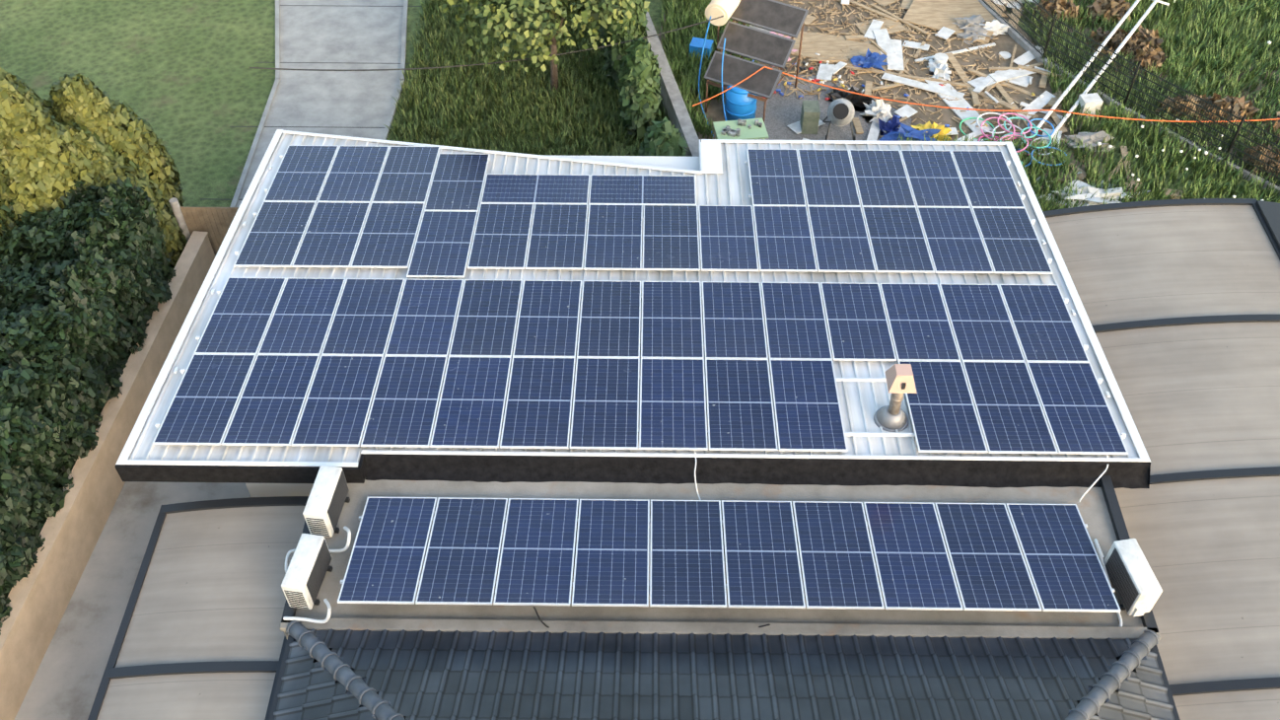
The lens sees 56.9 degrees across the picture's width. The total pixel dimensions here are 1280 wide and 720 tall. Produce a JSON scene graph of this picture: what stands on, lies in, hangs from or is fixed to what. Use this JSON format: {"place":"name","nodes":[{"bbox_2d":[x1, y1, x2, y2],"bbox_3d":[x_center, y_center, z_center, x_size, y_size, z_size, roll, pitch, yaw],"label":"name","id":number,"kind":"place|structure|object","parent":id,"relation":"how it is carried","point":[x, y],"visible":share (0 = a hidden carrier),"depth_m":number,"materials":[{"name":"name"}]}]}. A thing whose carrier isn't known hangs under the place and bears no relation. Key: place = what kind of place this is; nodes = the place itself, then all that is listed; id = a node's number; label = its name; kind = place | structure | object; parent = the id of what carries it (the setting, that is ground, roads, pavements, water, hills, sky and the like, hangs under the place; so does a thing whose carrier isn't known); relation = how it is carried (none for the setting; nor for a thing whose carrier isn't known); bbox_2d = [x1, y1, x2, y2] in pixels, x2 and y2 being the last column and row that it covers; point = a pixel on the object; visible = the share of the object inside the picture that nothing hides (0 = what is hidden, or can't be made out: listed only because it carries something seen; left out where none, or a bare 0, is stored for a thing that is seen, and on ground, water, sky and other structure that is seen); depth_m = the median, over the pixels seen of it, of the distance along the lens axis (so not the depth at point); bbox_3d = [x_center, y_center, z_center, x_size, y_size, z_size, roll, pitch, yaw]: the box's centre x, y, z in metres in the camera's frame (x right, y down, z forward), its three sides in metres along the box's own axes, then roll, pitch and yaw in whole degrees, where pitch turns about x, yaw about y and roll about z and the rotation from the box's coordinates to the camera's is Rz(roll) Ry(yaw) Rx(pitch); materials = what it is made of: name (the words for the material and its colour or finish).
{"place":"outdoors","nodes":[
{"label":"outdoors","id":0,"kind":"place"},
{"bbox_2d":[14,481,250,719],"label":"concrete pavement","id":1,"kind":"structure","parent":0,"point":[67,679],"depth_m":22.06,"materials":[{"name":"concrete"}]},
{"bbox_2d":[87,496,308,719],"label":"canopy frame","id":2,"kind":"object","parent":1,"relation":"on","point":[111,672],"visible":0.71,"depth_m":18.23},
{"bbox_2d":[96,505,305,719],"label":"canopy roof","id":3,"kind":"structure","parent":2,"relation":"attached to","point":[211,590],"depth_m":18.63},
{"bbox_2d":[236,0,403,207],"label":"path","id":4,"kind":"structure","parent":0,"point":[352,35],"depth_m":33.60,"materials":[{"name":"concrete"}]},
{"bbox_2d":[383,0,663,155],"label":"rough grass","id":5,"kind":"structure","parent":0,"point":[500,107],"depth_m":32.43,"materials":[{"name":"green plant"}]},
{"bbox_2d":[0,0,1279,210],"bbox_3d":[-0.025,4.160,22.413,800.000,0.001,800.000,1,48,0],"label":"ground","id":6,"kind":"structure","parent":0,"point":[185,81],"depth_m":33.72,"materials":[{"name":"green plant"}]},
{"bbox_2d":[0,177,176,634],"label":"hedge","id":7,"kind":"object","parent":6,"relation":"on","point":[84,288],"visible":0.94,"depth_m":22.46,"materials":[{"name":"green plant"}]},
{"bbox_2d":[0,67,187,269],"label":"gold hedge","id":8,"kind":"object","parent":6,"relation":"on","point":[82,128],"visible":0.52,"depth_m":24.85,"materials":[{"name":"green plant"}]},
{"bbox_2d":[0,234,214,719],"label":"wall","id":9,"kind":"structure","parent":6,"relation":"on","point":[28,643],"depth_m":22.31,"materials":[{"name":"paint"}]},
{"bbox_2d":[0,230,208,654],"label":"wall cap","id":10,"kind":"object","parent":9,"relation":"on","point":[23,588],"visible":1,"depth_m":22.98,"materials":[{"name":"concrete"}]},
{"bbox_2d":[245,482,313,497],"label":"wall","id":11,"kind":"structure","parent":6,"relation":"on","point":[275,489],"depth_m":21.00,"materials":[{"name":"white"}]},
{"bbox_2d":[128,133,1138,466],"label":"white roof","id":12,"kind":"structure","parent":11,"relation":"on","point":[862,403],"depth_m":23.27,"materials":[{"name":"metal"}]},
{"bbox_2d":[116,129,283,464],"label":"verge","id":13,"kind":"structure","parent":12,"relation":"on","point":[158,385],"depth_m":22.41,"materials":[{"name":"metal"}]},
{"bbox_2d":[114,464,363,483],"bbox_3d":[-6.593,1.888,19.511,4.030,0.400,0.050,1,48,0],"label":"fascia","id":14,"kind":"object","parent":12,"relation":"attached to","point":[216,473],"visible":0.79,"depth_m":19.46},
{"bbox_2d":[156,156,1125,438],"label":"rails","id":15,"kind":"object","parent":12,"relation":"on","point":[770,378],"visible":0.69,"depth_m":20.92,"materials":[{"name":"silver metal"}]},
{"bbox_2d":[152,354,256,445],"bbox_3d":[-7.516,0.653,20.493,1.134,0.036,2.278,1,41,0],"label":"panel","id":16,"kind":"object","parent":15,"relation":"on","point":[204,401],"visible":1,"depth_m":20.42,"materials":[{"name":"glass"}]},
{"bbox_2d":[194,277,286,354],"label":"panel","id":17,"kind":"object","parent":15,"relation":"on","point":[240,319],"visible":0.96,"depth_m":22.17,"materials":[{"name":"glass"}]},
{"bbox_2d":[221,354,320,445],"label":"panel","id":18,"kind":"object","parent":15,"relation":"on","point":[271,402],"visible":0.98,"depth_m":20.41,"materials":[{"name":"glass"}]},
{"bbox_2d":[233,201,316,267],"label":"panel","id":19,"kind":"object","parent":15,"relation":"on","point":[275,234],"visible":1,"depth_m":24.18,"materials":[{"name":"glass"}]},
{"bbox_2d":[257,277,345,355],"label":"panel","id":20,"kind":"object","parent":15,"relation":"on","point":[301,320],"visible":0.94,"depth_m":22.15,"materials":[{"name":"glass"}]},
{"bbox_2d":[263,144,339,202],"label":"panel","id":21,"kind":"object","parent":15,"relation":"on","point":[302,173],"visible":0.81,"depth_m":25.91,"materials":[{"name":"glass"}]},
{"bbox_2d":[291,202,370,267],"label":"panel","id":22,"kind":"object","parent":15,"relation":"on","point":[331,235],"visible":1,"depth_m":24.16,"materials":[{"name":"glass"}]},
{"bbox_2d":[290,355,383,446],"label":"panel","id":23,"kind":"object","parent":15,"relation":"on","point":[337,403],"visible":1,"depth_m":20.40,"materials":[{"name":"glass"}]},
{"bbox_2d":[317,145,389,202],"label":"panel","id":24,"kind":"object","parent":15,"relation":"on","point":[354,174],"visible":0.85,"depth_m":25.91,"materials":[{"name":"glass"}]},
{"bbox_2d":[321,278,404,355],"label":"panel","id":25,"kind":"object","parent":15,"relation":"on","point":[362,322],"visible":0.96,"depth_m":22.15,"materials":[{"name":"glass"}]},
{"bbox_2d":[350,202,425,268],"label":"panel","id":26,"kind":"object","parent":15,"relation":"on","point":[388,236],"visible":0.98,"depth_m":24.16,"materials":[{"name":"glass"}]},
{"bbox_2d":[360,355,447,447],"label":"panel","id":27,"kind":"object","parent":15,"relation":"on","point":[404,404],"visible":0.98,"depth_m":20.38,"materials":[{"name":"glass"}]},
{"bbox_2d":[371,145,440,203],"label":"panel","id":28,"kind":"object","parent":15,"relation":"on","point":[406,174],"visible":0.85,"depth_m":25.89,"materials":[{"name":"glass"}]},
{"bbox_2d":[385,278,463,355],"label":"panel","id":29,"kind":"object","parent":15,"relation":"on","point":[424,321],"visible":0.98,"depth_m":22.13,"materials":[{"name":"glass"}]},
{"bbox_2d":[406,210,478,278],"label":"panel","id":30,"kind":"object","parent":15,"relation":"on","point":[443,244],"visible":1,"depth_m":23.91,"materials":[{"name":"glass"}]},
{"bbox_2d":[424,152,490,212],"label":"panel","id":31,"kind":"object","parent":15,"relation":"on","point":[458,182],"visible":0.85,"depth_m":25.65,"materials":[{"name":"glass"}]},
{"bbox_2d":[429,355,511,447],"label":"panel","id":32,"kind":"object","parent":15,"relation":"on","point":[471,405],"visible":1,"depth_m":20.38,"materials":[{"name":"glass"}]},
{"bbox_2d":[448,279,522,356],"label":"panel","id":33,"kind":"object","parent":15,"relation":"on","point":[486,319],"visible":0.98,"depth_m":22.13,"materials":[{"name":"glass"}]},
{"bbox_2d":[467,203,533,269],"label":"panel","id":34,"kind":"object","parent":15,"relation":"on","point":[501,237],"visible":0.98,"depth_m":24.14,"materials":[{"name":"glass"}]},
{"bbox_2d":[480,173,589,204],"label":"panel","id":35,"kind":"object","parent":15,"relation":"on","point":[536,188],"visible":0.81,"depth_m":25.48,"materials":[{"name":"glass"}]},
{"bbox_2d":[499,356,575,448],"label":"panel","id":36,"kind":"object","parent":15,"relation":"on","point":[538,406],"visible":0.98,"depth_m":20.37,"materials":[{"name":"glass"}]},
{"bbox_2d":[512,280,581,356],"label":"panel","id":37,"kind":"object","parent":15,"relation":"on","point":[547,325],"visible":0.98,"depth_m":22.12,"materials":[{"name":"glass"}]},
{"bbox_2d":[525,203,588,269],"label":"panel","id":38,"kind":"object","parent":15,"relation":"on","point":[557,239],"visible":1,"depth_m":24.12,"materials":[{"name":"glass"}]},
{"bbox_2d":[569,356,639,449],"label":"panel","id":39,"kind":"object","parent":15,"relation":"on","point":[605,409],"visible":1,"depth_m":20.35,"materials":[{"name":"glass"}]},
{"bbox_2d":[576,280,640,357],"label":"panel","id":40,"kind":"object","parent":15,"relation":"on","point":[609,319],"visible":0.96,"depth_m":22.10,"materials":[{"name":"glass"}]},
{"bbox_2d":[583,204,642,270],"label":"panel","id":41,"kind":"object","parent":15,"relation":"on","point":[613,241],"visible":0.98,"depth_m":24.10,"materials":[{"name":"glass"}]},
{"bbox_2d":[642,204,700,270],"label":"panel","id":42,"kind":"object","parent":15,"relation":"on","point":[671,239],"visible":1,"depth_m":24.10,"materials":[{"name":"glass"}]},
{"bbox_2d":[640,281,704,358],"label":"panel","id":43,"kind":"object","parent":15,"relation":"on","point":[672,320],"visible":0.94,"depth_m":22.10,"materials":[{"name":"glass"}]},
{"bbox_2d":[639,357,708,450],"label":"panel","id":44,"kind":"object","parent":15,"relation":"on","point":[673,406],"visible":1,"depth_m":20.35,"materials":[{"name":"glass"}]},
{"bbox_2d":[698,205,758,271],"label":"panel","id":45,"kind":"object","parent":15,"relation":"on","point":[727,237],"visible":1,"depth_m":24.08,"materials":[{"name":"glass"}]},
{"bbox_2d":[701,281,768,358],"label":"panel","id":46,"kind":"object","parent":15,"relation":"on","point":[734,327],"visible":0.94,"depth_m":22.08,"materials":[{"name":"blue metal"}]},
{"bbox_2d":[705,358,778,450],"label":"panel","id":47,"kind":"object","parent":15,"relation":"on","point":[740,409],"visible":0.98,"depth_m":20.34,"materials":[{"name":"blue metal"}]},
{"bbox_2d":[746,148,806,206],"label":"panel","id":48,"kind":"object","parent":15,"relation":"on","point":[775,177],"visible":0.85,"depth_m":25.82,"materials":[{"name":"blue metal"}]},
{"bbox_2d":[752,205,817,272],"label":"panel","id":49,"kind":"object","parent":15,"relation":"on","point":[784,239],"visible":1,"depth_m":24.08,"materials":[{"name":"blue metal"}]},
{"bbox_2d":[761,282,832,359],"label":"panel","id":50,"kind":"object","parent":15,"relation":"on","point":[796,326],"visible":0.94,"depth_m":22.07,"materials":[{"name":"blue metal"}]},
{"bbox_2d":[769,358,848,451],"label":"panel","id":51,"kind":"object","parent":15,"relation":"on","point":[807,409],"visible":0.98,"depth_m":20.32,"materials":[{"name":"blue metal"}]},
{"bbox_2d":[797,148,860,206],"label":"panel","id":52,"kind":"object","parent":15,"relation":"on","point":[828,177],"visible":0.88,"depth_m":25.82,"materials":[{"name":"glass"}]},
{"bbox_2d":[807,206,875,272],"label":"panel","id":53,"kind":"object","parent":15,"relation":"on","point":[840,240],"visible":1,"depth_m":24.06,"materials":[{"name":"glass"}]},
{"bbox_2d":[820,282,896,360],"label":"panel","id":54,"kind":"object","parent":15,"relation":"on","point":[858,326],"visible":1,"depth_m":22.05,"materials":[{"name":"glass"}]},
{"bbox_2d":[849,149,916,207],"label":"panel","id":55,"kind":"object","parent":15,"relation":"on","point":[881,177],"visible":0.88,"depth_m":25.80,"materials":[{"name":"glass"}]},
{"bbox_2d":[861,206,934,273],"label":"panel","id":56,"kind":"object","parent":15,"relation":"on","point":[897,240],"visible":1,"depth_m":24.06,"materials":[{"name":"glass"}]},
{"bbox_2d":[879,283,960,360],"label":"panel","id":57,"kind":"object","parent":15,"relation":"on","point":[919,323],"visible":0.96,"depth_m":22.05,"materials":[{"name":"glass"}]},
{"bbox_2d":[900,149,970,208],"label":"panel","id":58,"kind":"object","parent":15,"relation":"on","point":[934,177],"visible":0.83,"depth_m":25.80,"materials":[{"name":"glass"}]},
{"bbox_2d":[897,359,987,452],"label":"panel","id":59,"kind":"object","parent":15,"relation":"on","point":[944,417],"visible":0.98,"depth_m":20.25,"materials":[{"name":"glass"}]},
{"bbox_2d":[917,207,994,273],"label":"panel","id":60,"kind":"object","parent":15,"relation":"on","point":[954,241],"visible":1,"depth_m":24.04,"materials":[{"name":"glass"}]},
{"bbox_2d":[938,283,1025,361],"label":"panel","id":61,"kind":"object","parent":15,"relation":"on","point":[982,326],"visible":0.94,"depth_m":22.05,"materials":[{"name":"glass"}]},
{"bbox_2d":[951,150,1025,208],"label":"panel","id":62,"kind":"object","parent":15,"relation":"on","point":[987,178],"visible":0.88,"depth_m":25.78,"materials":[{"name":"glass"}]},
{"bbox_2d":[962,360,1058,453],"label":"panel","id":63,"kind":"object","parent":15,"relation":"on","point":[1011,415],"visible":0.98,"depth_m":20.29,"materials":[{"name":"glass"}]},
{"bbox_2d":[971,207,1052,274],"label":"panel","id":64,"kind":"object","parent":15,"relation":"on","point":[1011,240],"visible":0.98,"depth_m":24.04,"materials":[{"name":"glass"}]},
{"bbox_2d":[998,284,1089,361],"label":"panel","id":65,"kind":"object","parent":15,"relation":"on","point":[1043,325],"visible":0.96,"depth_m":22.03,"materials":[{"name":"glass"}]},
{"bbox_2d":[1026,361,1128,454],"bbox_3d":[7.498,0.796,20.364,1.134,0.036,2.278,1,41,0],"label":"panel","id":66,"kind":"object","parent":15,"relation":"on","point":[1079,416],"visible":1,"depth_m":20.29,"materials":[{"name":"glass"}]},
{"bbox_2d":[588,174,696,205],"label":"panel","id":67,"kind":"object","parent":12,"relation":"on","point":[640,189],"visible":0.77,"depth_m":25.46,"materials":[{"name":"glass"}]},
{"bbox_2d":[360,449,1141,461],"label":"trim","id":68,"kind":"structure","parent":12,"relation":"on","point":[754,456],"depth_m":19.54,"materials":[{"name":"white"}]},
{"bbox_2d":[1005,142,1150,461],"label":"verge","id":69,"kind":"structure","parent":12,"relation":"attached to","point":[1112,385],"depth_m":22.36,"materials":[{"name":"metal"}]},
{"bbox_2d":[434,0,649,92],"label":"tree","id":70,"kind":"object","parent":6,"relation":"on","point":[531,17],"depth_m":28.10,"materials":[{"name":"plant"}]},
{"bbox_2d":[598,0,687,156],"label":"leafy shrubs","id":71,"kind":"object","parent":6,"relation":"on","point":[632,68],"visible":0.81,"depth_m":30.11,"materials":[{"name":"green plant"}]},
{"bbox_2d":[982,0,1279,186],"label":"fence","id":72,"kind":"object","parent":6,"relation":"on","point":[1158,77],"visible":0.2,"depth_m":31.41,"materials":[{"name":"metal"}]},
{"bbox_2d":[1020,0,1279,210],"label":"grass","id":73,"kind":"structure","parent":6,"relation":"on","point":[1181,66],"depth_m":32.70,"materials":[{"name":"green plant"}]},
{"bbox_2d":[1031,0,1279,178],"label":"dry heaps","id":74,"kind":"object","parent":6,"relation":"on","point":[1145,52],"visible":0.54,"depth_m":33.29,"materials":[{"name":"brown plant"}]},
{"bbox_2d":[658,0,1108,208],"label":"yard dirt","id":75,"kind":"structure","parent":0,"point":[1003,42],"depth_m":33.38,"materials":[{"name":"soil"}]},
{"bbox_2d":[657,0,760,139],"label":"grass","id":76,"kind":"structure","parent":75,"relation":"on","point":[684,64],"depth_m":33.65,"materials":[{"name":"green plant"}]},
{"bbox_2d":[752,73,911,141],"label":"paving","id":77,"kind":"structure","parent":75,"relation":"on","point":[782,112],"depth_m":32.14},
{"bbox_2d":[704,0,808,122],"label":"water heater","id":78,"kind":"object","parent":77,"relation":"on","point":[763,46],"visible":0.88,"depth_m":31.26,"materials":[{"name":"beige"}]},
{"bbox_2d":[776,0,1089,192],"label":"wood chips","id":79,"kind":"object","parent":75,"relation":"on","point":[853,33],"visible":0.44,"depth_m":33.57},
{"bbox_2d":[786,0,1127,191],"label":"sheets","id":80,"kind":"object","parent":75,"relation":"on","point":[892,48],"visible":0.42,"depth_m":33.27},
{"bbox_2d":[808,3,1137,209],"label":"extra boards","id":81,"kind":"object","parent":75,"relation":"on","point":[954,62],"visible":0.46,"depth_m":33.00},
{"bbox_2d":[897,129,1095,211],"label":"tall grass","id":82,"kind":"structure","parent":75,"relation":"on","point":[1037,170],"depth_m":30.27,"materials":[{"name":"green plant"}]},
{"bbox_3d":[1.129,8.123,16.704,12.780,3.180,14.000,1,48,0],"label":"block","id":83,"kind":"object","parent":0,"visible":0},
{"bbox_2d":[283,478,1143,639],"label":"flat roof","id":84,"kind":"structure","parent":83,"relation":"on","point":[1094,511],"depth_m":18.99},
{"bbox_2d":[279,617,1160,639],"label":"terrace kerb","id":85,"kind":"structure","parent":84,"relation":"on","point":[742,628],"depth_m":17.70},
{"bbox_2d":[340,513,1115,601],"bbox_3d":[1.307,3.040,18.402,11.650,0.459,1.650,1,48,0],"label":"rack","id":86,"kind":"object","parent":84,"relation":"on","point":[360,518],"visible":0.19,"depth_m":18.39,"materials":[{"name":"silver metal"}]},
{"bbox_2d":[337,497,436,604],"bbox_3d":[-3.890,2.918,18.367,1.134,0.035,2.278,1,36,0],"label":"panel","id":87,"kind":"object","parent":86,"relation":"on","point":[385,565],"visible":1,"depth_m":18.28,"materials":[{"name":"glass"}]},
{"bbox_2d":[415,497,507,605],"bbox_3d":[-2.735,2.929,18.357,1.134,0.035,2.278,1,36,0],"label":"panel","id":88,"kind":"object","parent":86,"relation":"on","point":[462,558],"visible":1,"depth_m":18.27,"materials":[{"name":"glass"}]},
{"bbox_2d":[493,497,578,605],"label":"panel","id":89,"kind":"object","parent":86,"relation":"on","point":[536,560],"visible":1,"depth_m":18.25,"materials":[{"name":"glass"}]},
{"bbox_2d":[571,498,649,606],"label":"panel","id":90,"kind":"object","parent":86,"relation":"on","point":[611,563],"visible":1,"depth_m":18.25,"materials":[{"name":"glass"}]},
{"bbox_2d":[649,499,726,607],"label":"panel","id":91,"kind":"object","parent":86,"relation":"on","point":[687,566],"visible":1,"depth_m":18.24,"materials":[{"name":"glass"}]},
{"bbox_2d":[721,499,805,608],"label":"panel","id":92,"kind":"object","parent":86,"relation":"on","point":[762,563],"visible":1,"depth_m":18.23,"materials":[{"name":"glass"}]},
{"bbox_2d":[792,500,884,609],"bbox_3d":[3.039,2.985,18.308,1.134,0.035,2.278,1,36,0],"label":"panel","id":93,"kind":"object","parent":86,"relation":"on","point":[837,562],"visible":1,"depth_m":18.22,"materials":[{"name":"glass"}]},
{"bbox_2d":[863,501,963,610],"bbox_3d":[4.194,2.996,18.298,1.134,0.035,2.278,1,36,0],"label":"panel","id":94,"kind":"object","parent":86,"relation":"on","point":[912,561],"visible":1,"depth_m":18.21,"materials":[{"name":"glass"}]},
{"bbox_2d":[934,502,1041,611],"bbox_3d":[5.349,3.007,18.288,1.134,0.035,2.278,1,36,0],"label":"panel","id":95,"kind":"object","parent":86,"relation":"on","point":[990,570],"visible":1,"depth_m":18.19,"materials":[{"name":"glass"}]},
{"bbox_2d":[1005,502,1120,612],"bbox_3d":[6.504,3.018,18.278,1.134,0.035,2.278,1,36,0],"label":"panel","id":96,"kind":"object","parent":86,"relation":"on","point":[1065,568],"visible":1,"depth_m":18.20,"materials":[{"name":"glass"}]},
{"bbox_2d":[363,453,1150,489],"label":"roof fascia","id":97,"kind":"structure","parent":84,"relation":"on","point":[765,470],"depth_m":19.61,"materials":[{"name":"metal"}]},
{"bbox_2d":[1103,538,1162,616],"bbox_3d":[7.469,3.327,17.955,0.440,0.700,1.004,-7,48,-6],"label":"air conditioner unit","id":98,"kind":"object","parent":84,"relation":"on","point":[1134,581],"visible":1,"depth_m":17.75,"materials":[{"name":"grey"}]},
{"bbox_3d":[1.158,6.362,13.478,12.760,3.392,9.000,1,48,0],"label":"tile","id":99,"kind":"object","parent":83,"relation":"on","visible":0},
{"bbox_2d":[273,635,390,719],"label":"tile","id":100,"kind":"object","parent":99,"relation":"on","point":[311,689],"visible":0.69,"depth_m":16.75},
{"bbox_2d":[285,620,1159,719],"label":"hip caps","id":101,"kind":"object","parent":99,"relation":"on","point":[1108,683],"visible":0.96,"depth_m":16.59,"materials":[{"name":"tile"}]},
{"bbox_2d":[300,628,1146,719],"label":"tiled roof","id":102,"kind":"structure","parent":99,"relation":"on","point":[456,675],"depth_m":16.70,"materials":[{"name":"tile"}]},
{"bbox_2d":[1067,644,1174,719],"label":"tile","id":103,"kind":"object","parent":99,"relation":"on","point":[1141,693],"visible":0.67,"depth_m":16.76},
{"label":"yard","id":104,"kind":"structure","parent":0,"visible":0},
{"bbox_2d":[1042,198,1279,696],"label":"canopy frame","id":105,"kind":"object","parent":104,"relation":"on","point":[1225,685],"visible":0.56,"depth_m":22.87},
{"bbox_2d":[1045,205,1279,719],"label":"canopy roof","id":106,"kind":"structure","parent":105,"relation":"attached to","point":[1199,397],"depth_m":21.50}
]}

